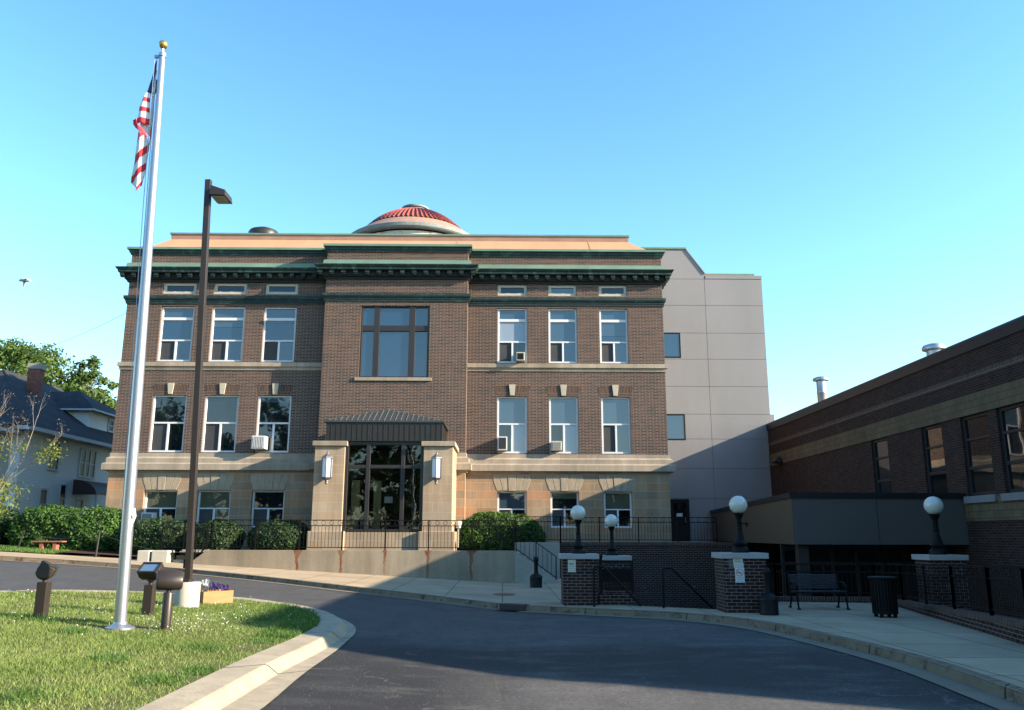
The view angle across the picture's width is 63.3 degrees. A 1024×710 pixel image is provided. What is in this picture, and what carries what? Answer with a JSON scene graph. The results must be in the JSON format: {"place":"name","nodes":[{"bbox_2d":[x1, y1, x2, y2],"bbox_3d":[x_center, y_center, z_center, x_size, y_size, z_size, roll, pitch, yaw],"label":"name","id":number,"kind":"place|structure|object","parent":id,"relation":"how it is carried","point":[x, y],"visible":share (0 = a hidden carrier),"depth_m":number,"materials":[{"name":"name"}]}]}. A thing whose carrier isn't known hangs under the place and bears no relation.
{"place":"outdoors","nodes":[
{"label":"outdoors","id":0,"kind":"place"},
{"bbox_2d":[1,551,99,556],"bbox_3d":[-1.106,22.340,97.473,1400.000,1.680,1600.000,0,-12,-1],"label":"ground","id":1,"kind":"structure","parent":0,"point":[74,555],"depth_m":36.56,"materials":[{"name":"green plant"}]},
{"bbox_2d":[0,336,97,389],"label":"broadleaf tree","id":2,"kind":"object","parent":1,"relation":"on","point":[12,351],"visible":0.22,"depth_m":78.18,"materials":[{"name":"green plant"}]},
{"bbox_2d":[0,363,115,514],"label":"white house","id":3,"kind":"structure","parent":1,"relation":"on","point":[78,477],"depth_m":46.86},
{"bbox_2d":[37,488,48,506],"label":"window","id":4,"kind":"structure","parent":3,"relation":"in","point":[43,492],"depth_m":44.02,"materials":[{"name":"white paint"}]},
{"bbox_2d":[46,440,61,470],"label":"window","id":5,"kind":"structure","parent":3,"relation":"in","point":[55,464],"depth_m":45.05,"materials":[{"name":"glass"}]},
{"bbox_2d":[57,483,67,506],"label":"window","id":6,"kind":"structure","parent":3,"relation":"in","point":[63,487],"depth_m":45.97,"materials":[{"name":"white paint"}]},
{"bbox_2d":[77,448,96,478],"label":"window","id":7,"kind":"structure","parent":3,"relation":"in","point":[87,458],"depth_m":48.72,"materials":[{"name":"grey glass"}]},
{"bbox_2d":[1,359,116,410],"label":"broadleaf tree","id":8,"kind":"object","parent":1,"relation":"on","point":[23,370],"visible":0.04,"depth_m":73.28,"materials":[{"name":"green plant"}]},
{"bbox_2d":[47,380,116,408],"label":"broadleaf tree","id":9,"kind":"object","parent":1,"relation":"on","point":[100,396],"visible":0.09,"depth_m":70.46,"materials":[{"name":"green plant"}]},
{"bbox_2d":[70,355,118,395],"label":"broadleaf tree","id":10,"kind":"object","parent":1,"relation":"on","point":[82,377],"visible":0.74,"depth_m":74.53,"materials":[{"name":"green plant"}]},
{"bbox_2d":[193,550,559,582],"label":"concrete wall","id":11,"kind":"structure","parent":1,"relation":"on","point":[498,566],"depth_m":30.52,"materials":[{"name":"beige concrete"}]},
{"bbox_2d":[194,523,211,558],"bbox_3d":[-11.434,6.889,30.734,0.570,1.330,0.045,0,-12,-1],"label":"stair railing","id":12,"kind":"object","parent":11,"relation":"on","point":[201,552],"visible":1,"depth_m":30.72,"materials":[{"name":"black metal"}]},
{"bbox_2d":[211,519,514,550],"bbox_3d":[-5.508,6.693,30.823,11.225,1.125,0.050,0,-12,-1],"label":"railing","id":13,"kind":"object","parent":11,"relation":"on","point":[342,525],"visible":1,"depth_m":30.83,"materials":[{"name":"black metal"}]},
{"bbox_2d":[515,528,556,579],"bbox_3d":[0.889,7.381,30.766,1.520,1.928,0.045,0,-12,-1],"label":"stair railing","id":14,"kind":"object","parent":11,"relation":"on","point":[536,543],"visible":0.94,"depth_m":30.77,"materials":[{"name":"black metal"}]},
{"bbox_2d":[100,204,675,559],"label":"brick building","id":15,"kind":"structure","parent":1,"relation":"on","point":[376,358],"depth_m":37.43,"materials":[{"name":"brick"}]},
{"bbox_2d":[144,490,177,519],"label":"window","id":16,"kind":"structure","parent":15,"relation":"in","point":[163,503],"depth_m":36.44,"materials":[{"name":"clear glass"}]},
{"bbox_2d":[149,395,186,451],"bbox_3d":[-15.362,3.076,37.159,1.524,2.554,0.080,0,-12,-1],"label":"window","id":17,"kind":"structure","parent":15,"relation":"in","point":[169,411],"depth_m":37.16,"materials":[{"name":"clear glass"}]},
{"bbox_2d":[157,307,194,360],"bbox_3d":[-15.352,-0.950,38.035,1.524,2.574,0.080,0,-12,-1],"label":"window","id":18,"kind":"structure","parent":15,"relation":"in","point":[176,329],"depth_m":38.05,"materials":[{"name":"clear glass"}]},
{"bbox_2d":[164,283,196,293],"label":"window","id":19,"kind":"structure","parent":15,"relation":"in","point":[169,288],"depth_m":38.47,"materials":[{"name":"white glass"}]},
{"bbox_2d":[196,491,230,524],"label":"window","id":20,"kind":"structure","parent":15,"relation":"in","point":[212,505],"depth_m":36.44,"materials":[{"name":"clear glass"}]},
{"bbox_2d":[201,396,238,451],"bbox_3d":[-13.037,3.087,37.182,1.514,2.554,0.080,0,-12,-1],"label":"window","id":21,"kind":"structure","parent":15,"relation":"in","point":[221,414],"depth_m":37.17,"materials":[{"name":"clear glass"}]},
{"bbox_2d":[209,307,245,361],"bbox_3d":[-13.027,-0.939,38.059,1.514,2.574,0.080,0,-12,-1],"label":"window","id":22,"kind":"structure","parent":15,"relation":"in","point":[226,344],"depth_m":38.07,"materials":[{"name":"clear glass"}]},
{"bbox_2d":[214,284,246,293],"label":"window","id":23,"kind":"structure","parent":15,"relation":"in","point":[219,288],"depth_m":38.50,"materials":[{"name":"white glass"}]},
{"bbox_2d":[251,436,268,449],"bbox_3d":[-11.146,3.880,36.688,0.600,0.570,0.570,0,-12,-1],"label":"air conditioner","id":24,"kind":"object","parent":15,"relation":"attached to","point":[259,442],"visible":1,"depth_m":36.43,"materials":[{"name":"white plastic"}]},
{"bbox_2d":[248,226,277,232],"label":"roof vent","id":25,"kind":"object","parent":15,"relation":"on","point":[261,229],"visible":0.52,"depth_m":43.54,"materials":[{"name":"silver metal"}]},
{"bbox_2d":[251,491,284,526],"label":"window","id":26,"kind":"structure","parent":15,"relation":"in","point":[267,506],"depth_m":36.46,"materials":[{"name":"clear glass"}]},
{"bbox_2d":[255,396,291,452],"bbox_3d":[-10.667,3.098,37.207,1.494,2.554,0.080,0,-12,-1],"label":"window","id":27,"kind":"structure","parent":15,"relation":"in","point":[274,412],"depth_m":37.23,"materials":[{"name":"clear glass"}]},
{"bbox_2d":[261,307,296,361],"bbox_3d":[-10.657,-0.927,38.083,1.494,2.574,0.080,0,-12,-1],"label":"window","id":28,"kind":"structure","parent":15,"relation":"in","point":[278,345],"depth_m":38.10,"materials":[{"name":"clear glass"}]},
{"bbox_2d":[266,284,297,293],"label":"window","id":29,"kind":"structure","parent":15,"relation":"in","point":[270,288],"depth_m":38.53,"materials":[{"name":"white glass"}]},
{"bbox_2d":[321,451,333,483],"bbox_3d":[-7.361,4.473,33.068,0.424,1.330,0.513,0,-12,-1],"label":"wall lantern","id":30,"kind":"object","parent":15,"relation":"attached to","point":[327,468],"depth_m":32.92,"materials":[{"name":"white glass"}]},
{"bbox_2d":[359,306,429,376],"bbox_3d":[-5.287,-0.585,37.455,3.104,3.304,0.140,0,-12,-1],"label":"window","id":31,"kind":"structure","parent":15,"relation":"in","point":[394,340],"depth_m":37.46,"materials":[{"name":"blue glass"}]},
{"bbox_2d":[431,451,441,484],"bbox_3d":[-3.011,4.493,33.112,0.424,1.330,0.513,0,-12,-1],"label":"wall lantern","id":32,"kind":"object","parent":15,"relation":"attached to","point":[436,467],"depth_m":32.95,"materials":[{"name":"white glass"}]},
{"bbox_2d":[497,309,526,362],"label":"window","id":33,"kind":"structure","parent":15,"relation":"in","point":[512,325],"depth_m":38.22,"materials":[{"name":"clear glass"}]},
{"bbox_2d":[497,397,526,452],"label":"window","id":34,"kind":"structure","parent":15,"relation":"in","point":[511,411],"depth_m":37.33,"materials":[{"name":"clear glass"}]},
{"bbox_2d":[497,491,526,514],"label":"window","id":35,"kind":"structure","parent":15,"relation":"in","point":[510,502],"depth_m":36.61,"materials":[{"name":"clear glass"}]},
{"bbox_2d":[498,285,526,295],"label":"window","id":36,"kind":"structure","parent":15,"relation":"in","point":[503,290],"depth_m":38.63,"materials":[{"name":"white glass"}]},
{"bbox_2d":[548,286,575,295],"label":"window","id":37,"kind":"structure","parent":15,"relation":"in","point":[552,290],"depth_m":38.66,"materials":[{"name":"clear glass"}]},
{"bbox_2d":[548,309,576,362],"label":"window","id":38,"kind":"structure","parent":15,"relation":"in","point":[562,323],"depth_m":38.24,"materials":[{"name":"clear glass"}]},
{"bbox_2d":[549,397,578,453],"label":"window","id":39,"kind":"structure","parent":15,"relation":"in","point":[563,411],"depth_m":37.35,"materials":[{"name":"clear glass"}]},
{"bbox_2d":[550,492,578,527],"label":"window","id":40,"kind":"structure","parent":15,"relation":"in","point":[558,507],"depth_m":36.56,"materials":[{"name":"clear glass"}]},
{"bbox_2d":[599,286,626,295],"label":"window","id":41,"kind":"structure","parent":15,"relation":"in","point":[603,290],"depth_m":38.69,"materials":[{"name":"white glass"}]},
{"bbox_2d":[599,309,628,362],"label":"window","id":42,"kind":"structure","parent":15,"relation":"in","point":[613,326],"depth_m":38.26,"materials":[{"name":"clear glass"}]},
{"bbox_2d":[601,397,630,453],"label":"window","id":43,"kind":"structure","parent":15,"relation":"in","point":[615,411],"depth_m":37.37,"materials":[{"name":"clear glass"}]},
{"bbox_2d":[604,492,631,527],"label":"window","id":44,"kind":"structure","parent":15,"relation":"in","point":[619,504],"depth_m":36.62,"materials":[{"name":"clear glass"}]},
{"bbox_2d":[641,247,777,595],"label":"panelled building","id":45,"kind":"structure","parent":1,"relation":"on","point":[719,416],"depth_m":43.70,"materials":[{"name":"concrete"}]},
{"bbox_2d":[664,332,680,357],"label":"window","id":46,"kind":"structure","parent":45,"relation":"in","point":[672,344],"depth_m":44.22,"materials":[{"name":"blue glass"}]},
{"bbox_2d":[667,414,685,439],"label":"window","id":47,"kind":"structure","parent":45,"relation":"in","point":[676,430],"depth_m":43.29,"materials":[{"name":"blue glass"}]},
{"bbox_2d":[670,499,690,540],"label":"door","id":48,"kind":"structure","parent":45,"relation":"in","point":[679,507],"depth_m":42.28,"materials":[{"name":"black metal"}]},
{"bbox_2d":[766,315,1023,618],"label":"brick wing","id":49,"kind":"structure","parent":1,"relation":"on","point":[949,419],"depth_m":26.12,"materials":[{"name":"brown brick"}]},
{"bbox_2d":[812,376,828,401],"bbox_3d":[14.425,1.883,38.645,0.734,1.790,0.734,0,-12,-1],"label":"roof vent","id":50,"kind":"object","parent":49,"relation":"on","point":[820,381],"visible":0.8,"depth_m":38.54,"materials":[{"name":"metal"}]},
{"bbox_2d":[873,437,891,492],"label":"window","id":51,"kind":"structure","parent":49,"relation":"in","point":[882,468],"depth_m":30.44,"materials":[{"name":"black glass"}]},
{"bbox_2d":[921,343,945,355],"bbox_3d":[15.713,0.313,30.814,0.836,1.533,0.836,0,-12,-1],"label":"roof vent","id":52,"kind":"object","parent":49,"relation":"on","point":[930,348],"visible":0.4,"depth_m":30.67,"materials":[{"name":"metal"}]},
{"bbox_2d":[923,423,947,492],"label":"window","id":53,"kind":"structure","parent":49,"relation":"in","point":[937,479],"depth_m":26.71,"materials":[{"name":"black glass"}]},
{"bbox_2d":[962,412,997,503],"bbox_3d":[13.559,2.999,24.146,0.260,2.557,1.600,0,-12,-1],"label":"window","id":54,"kind":"structure","parent":49,"relation":"in","point":[975,427],"depth_m":24.23,"materials":[{"name":"black glass"}]},
{"bbox_2d":[999,402,1023,500],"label":"window","id":55,"kind":"structure","parent":49,"relation":"in","point":[1012,416],"depth_m":22.59,"materials":[{"name":"glass"}]},
{"bbox_2d":[63,550,136,555],"bbox_3d":[-15.883,7.992,33.550,4.000,0.224,4.690,0,-12,-1],"label":"mulch bed","id":56,"kind":"object","parent":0,"point":[99,552],"visible":0.33,"depth_m":32.58,"materials":[{"name":"brown soil"}]},
{"bbox_2d":[115,517,198,555],"bbox_3d":[-14.234,7.384,33.843,3.560,1.557,2.610,0,-12,-1],"label":"clipped bush","id":57,"kind":"object","parent":56,"relation":"on","point":[147,532],"visible":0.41,"depth_m":32.79,"materials":[{"name":"green plant"}]},
{"bbox_2d":[0,588,320,709],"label":"grass island","id":58,"kind":"structure","parent":0,"point":[249,650],"depth_m":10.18,"materials":[{"name":"plant"}]},
{"bbox_2d":[33,560,58,617],"bbox_3d":[-7.357,3.712,13.075,0.294,0.932,0.376,5,-13,-22],"label":"ground floodlight","id":59,"kind":"object","parent":58,"relation":"on","point":[45,570],"visible":0.86,"depth_m":12.98,"materials":[{"name":"brown metal"}]},
{"bbox_2d":[104,40,167,629],"bbox_3d":[-5.903,-0.690,13.430,0.530,9.833,0.418,8,-14,-31],"label":"flagpole","id":60,"kind":"object","parent":58,"relation":"on","point":[127,523],"visible":0.99,"depth_m":13.19,"materials":[{"name":"metal"}]},
{"bbox_2d":[131,61,156,189],"bbox_3d":[-6.280,-3.928,14.139,0.301,2.426,0.245,0,-12,-1],"label":"flag","id":61,"kind":"object","parent":60,"relation":"hanging from","point":[141,156],"visible":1,"depth_m":14.10,"materials":[{"name":"red fabric"}]},
{"bbox_2d":[137,562,164,615],"bbox_3d":[-6.249,4.047,14.312,0.376,0.929,0.305,-2,-12,9],"label":"ground floodlight","id":62,"kind":"object","parent":58,"relation":"on","point":[147,571],"visible":0.73,"depth_m":14.26,"materials":[{"name":"brown metal"}]},
{"bbox_2d":[155,570,182,629],"bbox_3d":[-5.266,3.762,12.699,0.376,0.925,0.304,6,-14,-25],"label":"ground floodlight","id":63,"kind":"object","parent":58,"relation":"on","point":[168,581],"visible":0.96,"depth_m":12.63,"materials":[{"name":"brown metal"}]},
{"bbox_2d":[173,179,231,607],"bbox_3d":[-6.325,0.581,16.945,0.566,8.902,0.498,0,-12,-1],"label":"light pole","id":64,"kind":"object","parent":58,"relation":"on","point":[187,594],"visible":0.86,"depth_m":16.79,"materials":[{"name":"brown metal"}]},
{"bbox_2d":[199,589,233,603],"bbox_3d":[-6.128,4.958,17.018,0.430,0.250,0.660,-10,-16,40],"label":"planter box","id":65,"kind":"object","parent":58,"relation":"on","point":[216,596],"visible":0.69,"depth_m":16.87,"materials":[{"name":"beige wood"}]},
{"bbox_2d":[0,560,999,709],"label":"road","id":66,"kind":"structure","parent":0,"point":[392,653],"depth_m":11.78,"materials":[{"name":"grey asphalt"}]},
{"bbox_2d":[1,590,347,709],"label":"kerb","id":67,"kind":"structure","parent":66,"relation":"on","point":[220,689],"depth_m":9.72,"materials":[{"name":"concrete"}]},
{"bbox_2d":[221,617,355,709],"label":"gutter","id":68,"kind":"object","parent":66,"relation":"on","point":[261,696],"visible":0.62,"depth_m":9.54,"materials":[{"name":"concrete"}]},
{"bbox_2d":[0,556,1023,705],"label":"kerb","id":69,"kind":"structure","parent":66,"relation":"on","point":[1003,692],"depth_m":17.55,"materials":[{"name":"concrete"}]},
{"bbox_2d":[494,603,528,611],"bbox_3d":[-0.025,6.235,20.509,0.680,0.151,0.640,-7,-14,31],"label":"storm drain","id":70,"kind":"object","parent":69,"relation":"in","point":[510,607],"visible":0.99,"depth_m":20.46,"materials":[{"name":"brown metal"}]},
{"bbox_2d":[3,560,1023,709],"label":"gutter","id":71,"kind":"object","parent":66,"relation":"on","point":[992,700],"visible":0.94,"depth_m":12.47,"materials":[{"name":"concrete"}]},
{"bbox_2d":[0,552,1023,692],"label":"sidewalk","id":72,"kind":"structure","parent":0,"point":[958,645],"depth_m":18.04,"materials":[{"name":"concrete"}]},
{"bbox_2d":[137,550,152,560],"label":"stone block","id":73,"kind":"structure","parent":72,"relation":"on","point":[144,555],"depth_m":30.49,"materials":[{"name":"beige stone"}]},
{"bbox_2d":[151,550,174,562],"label":"stone block","id":74,"kind":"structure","parent":72,"relation":"on","point":[166,556],"depth_m":30.50,"materials":[{"name":"beige stone"}]},
{"bbox_2d":[530,557,541,587],"bbox_3d":[0.802,7.240,27.705,0.430,1.000,0.430,0,-12,-1],"label":"cigarette bin","id":75,"kind":"object","parent":72,"relation":"on","point":[536,579],"visible":1,"depth_m":27.52,"materials":[{"name":"black plastic"}]},
{"bbox_2d":[592,565,640,606],"bbox_3d":[2.604,5.797,20.294,1.286,1.290,0.063,2,-12,-8],"label":"handrail","id":76,"kind":"object","parent":72,"relation":"on","point":[619,582],"visible":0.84,"depth_m":20.30,"materials":[{"name":"black metal"}]},
{"bbox_2d":[598,554,635,605],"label":"brick wall","id":77,"kind":"structure","parent":72,"relation":"on","point":[625,577],"depth_m":20.88,"materials":[{"name":"red brick"}]},
{"bbox_2d":[661,567,713,608],"bbox_3d":[4.708,6.120,20.261,2.417,1.884,0.170,6,-14,-25],"label":"handrail","id":78,"kind":"object","parent":72,"relation":"on","point":[685,581],"visible":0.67,"depth_m":20.05,"materials":[{"name":"black metal"}]},
{"bbox_2d":[758,568,778,615],"bbox_3d":[5.648,5.210,18.325,0.430,1.000,0.430,0,-12,-1],"label":"cigarette bin","id":79,"kind":"object","parent":72,"relation":"on","point":[768,602],"visible":1,"depth_m":18.15,"materials":[{"name":"black plastic"}]},
{"bbox_2d":[787,573,850,609],"bbox_3d":[7.320,5.658,19.884,1.220,0.816,0.720,0,-12,-1],"label":"slatted bench","id":80,"kind":"object","parent":72,"relation":"on","point":[807,577],"visible":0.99,"depth_m":20.11,"materials":[{"name":"black metal"}]},
{"bbox_2d":[867,576,898,617],"bbox_3d":[7.993,5.189,17.844,0.600,0.850,0.600,0,-12,-1],"label":"litter bin","id":81,"kind":"object","parent":72,"relation":"on","point":[883,593],"visible":1,"depth_m":17.66,"materials":[{"name":"black metal"}]},
{"bbox_2d":[0,0,1023,419],"label":"sky","id":82,"kind":"structure","parent":0,"point":[863,160],"materials":[{"name":"blue"}]},
{"bbox_2d":[558,553,598,605],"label":"brick pier","id":83,"kind":"structure","parent":0,"point":[577,588],"depth_m":20.61,"materials":[{"name":"brick"}]},
{"bbox_2d":[570,505,585,553],"bbox_3d":[1.692,4.451,21.209,0.387,1.211,0.387,0,-12,-1],"label":"globe lamp","id":84,"kind":"object","parent":83,"relation":"on","point":[577,512],"visible":1,"depth_m":21.13,"materials":[{"name":"black metal"}]},
{"bbox_2d":[602,555,631,592],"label":"brick pier","id":85,"kind":"structure","parent":0,"point":[617,558],"depth_m":23.64,"materials":[{"name":"brick"}]},
{"bbox_2d":[605,514,617,555],"bbox_3d":[2.897,5.232,24.174,0.374,1.172,0.374,0,-12,-1],"label":"globe lamp","id":86,"kind":"object","parent":85,"relation":"on","point":[611,520],"visible":1,"depth_m":24.09,"materials":[{"name":"black metal"}]},
{"bbox_2d":[711,552,768,612],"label":"brick pier","id":87,"kind":"structure","parent":0,"point":[732,596],"depth_m":18.78,"materials":[{"name":"brick"}]},
{"bbox_2d":[733,559,744,582],"bbox_3d":[5.135,4.875,18.788,0.240,0.530,0.021,0,-12,-1],"label":"no smoking sign","id":88,"kind":"object","parent":87,"relation":"attached to","point":[739,576],"visible":1,"depth_m":18.78,"materials":[{"name":"white metal"}]},
{"bbox_2d":[729,496,749,552],"bbox_3d":[5.322,3.951,19.414,0.434,1.302,0.416,0,-12,-1],"label":"globe lamp","id":89,"kind":"object","parent":87,"relation":"on","point":[738,506],"visible":1,"depth_m":19.33,"materials":[{"name":"black metal"}]},
{"bbox_2d":[911,554,970,609],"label":"brick pier","id":90,"kind":"structure","parent":0,"point":[949,559],"depth_m":20.03,"materials":[{"name":"brick"}]},
{"bbox_2d":[923,496,948,554],"bbox_3d":[10.529,4.233,20.639,0.453,1.419,0.453,0,-12,-1],"label":"globe lamp","id":91,"kind":"object","parent":90,"relation":"on","point":[933,506],"visible":1,"depth_m":20.55,"materials":[{"name":"black metal"}]},
{"label":"court floor","id":92,"kind":"structure","parent":0,"visible":0},
{"bbox_2d":[515,542,733,608],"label":"terrace wall","id":93,"kind":"structure","parent":92,"relation":"on","point":[692,564],"depth_m":34.43,"materials":[{"name":"red brick"}]},
{"bbox_2d":[515,516,717,542],"bbox_3d":[4.372,7.263,34.505,8.525,1.065,0.830,0,-12,-1],"label":"railing","id":94,"kind":"object","parent":93,"relation":"on","point":[641,522],"visible":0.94,"depth_m":34.87,"materials":[{"name":"black metal"}]},
{"bbox_2d":[710,492,969,601],"bbox_3d":[10.778,8.446,33.034,5.268,4.960,18.048,0,-12,-1],"label":"covered link","id":95,"kind":"object","parent":92,"relation":"on","point":[879,528],"visible":0.44,"depth_m":24.76,"materials":[{"name":"black metal"}]},
{"bbox_2d":[777,596,1023,644],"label":"brick wall","id":96,"kind":"structure","parent":92,"relation":"on","point":[1011,629],"depth_m":15.93,"materials":[{"name":"brown brick"}]},
{"bbox_2d":[766,563,1023,615],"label":"fence","id":97,"kind":"object","parent":96,"relation":"on","point":[950,576],"visible":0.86,"depth_m":17.23,"materials":[{"name":"black metal"}]},
{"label":"lawn","id":98,"kind":"structure","parent":0,"visible":0},
{"bbox_2d":[0,505,21,551],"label":"overgrown shrub","id":99,"kind":"object","parent":98,"relation":"on","point":[3,529],"visible":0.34,"depth_m":35.20,"materials":[{"name":"green plant"}]},
{"bbox_2d":[0,470,37,551],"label":"leafy shrub","id":100,"kind":"object","parent":98,"relation":"on","point":[6,498],"visible":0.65,"depth_m":35.97,"materials":[{"name":"green plant"}]},
{"bbox_2d":[0,392,68,491],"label":"young tree","id":101,"kind":"object","parent":98,"relation":"on","point":[40,452],"visible":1,"depth_m":34.81,"materials":[{"name":"green plant"}]},
{"bbox_2d":[0,544,84,553],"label":"lawn grass","id":102,"kind":"structure","parent":98,"relation":"on","point":[26,549],"depth_m":32.17,"materials":[{"name":"green plant"}]},
{"bbox_2d":[31,541,66,549],"bbox_3d":[-18.732,7.721,33.546,1.260,0.410,0.350,0,-12,-1],"label":"red bench","id":103,"kind":"object","parent":98,"relation":"on","point":[42,544],"visible":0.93,"depth_m":33.44,"materials":[{"name":"paint"}]},
{"bbox_2d":[4,503,121,554],"bbox_3d":[-18.749,7.392,35.439,5.090,2.224,2.958,0,-12,-1],"label":"hedge","id":104,"kind":"object","parent":98,"relation":"on","point":[50,521],"visible":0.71,"depth_m":34.36,"materials":[{"name":"green plant"}]},
{"label":"planting bed","id":105,"kind":"structure","parent":0,"visible":0},
{"bbox_2d":[160,522,208,549],"bbox_3d":[-12.694,7.037,32.202,1.785,1.085,0.050,0,-12,-1],"label":"railing","id":106,"kind":"object","parent":105,"relation":"on","point":[184,529],"visible":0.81,"depth_m":32.21,"materials":[{"name":"black metal"}]},
{"bbox_2d":[194,520,245,549],"bbox_3d":[-11.839,7.311,33.378,2.262,1.458,2.320,0,-12,-1],"label":"clipped bush","id":107,"kind":"object","parent":105,"relation":"on","point":[229,535],"visible":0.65,"depth_m":32.63,"materials":[{"name":"green plant"}]},
{"bbox_2d":[246,519,309,549],"bbox_3d":[-9.351,7.331,33.509,2.651,1.442,2.493,0,-12,-1],"label":"clipped bush","id":108,"kind":"object","parent":105,"relation":"on","point":[278,538],"visible":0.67,"depth_m":32.60,"materials":[{"name":"green plant"}]},
{"bbox_2d":[454,511,545,550],"bbox_3d":[-0.529,7.500,35.137,4.021,1.848,1.950,0,-12,-1],"label":"clipped bush","id":109,"kind":"object","parent":105,"relation":"on","point":[537,530],"visible":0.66,"depth_m":34.41,"materials":[{"name":"green plant"}]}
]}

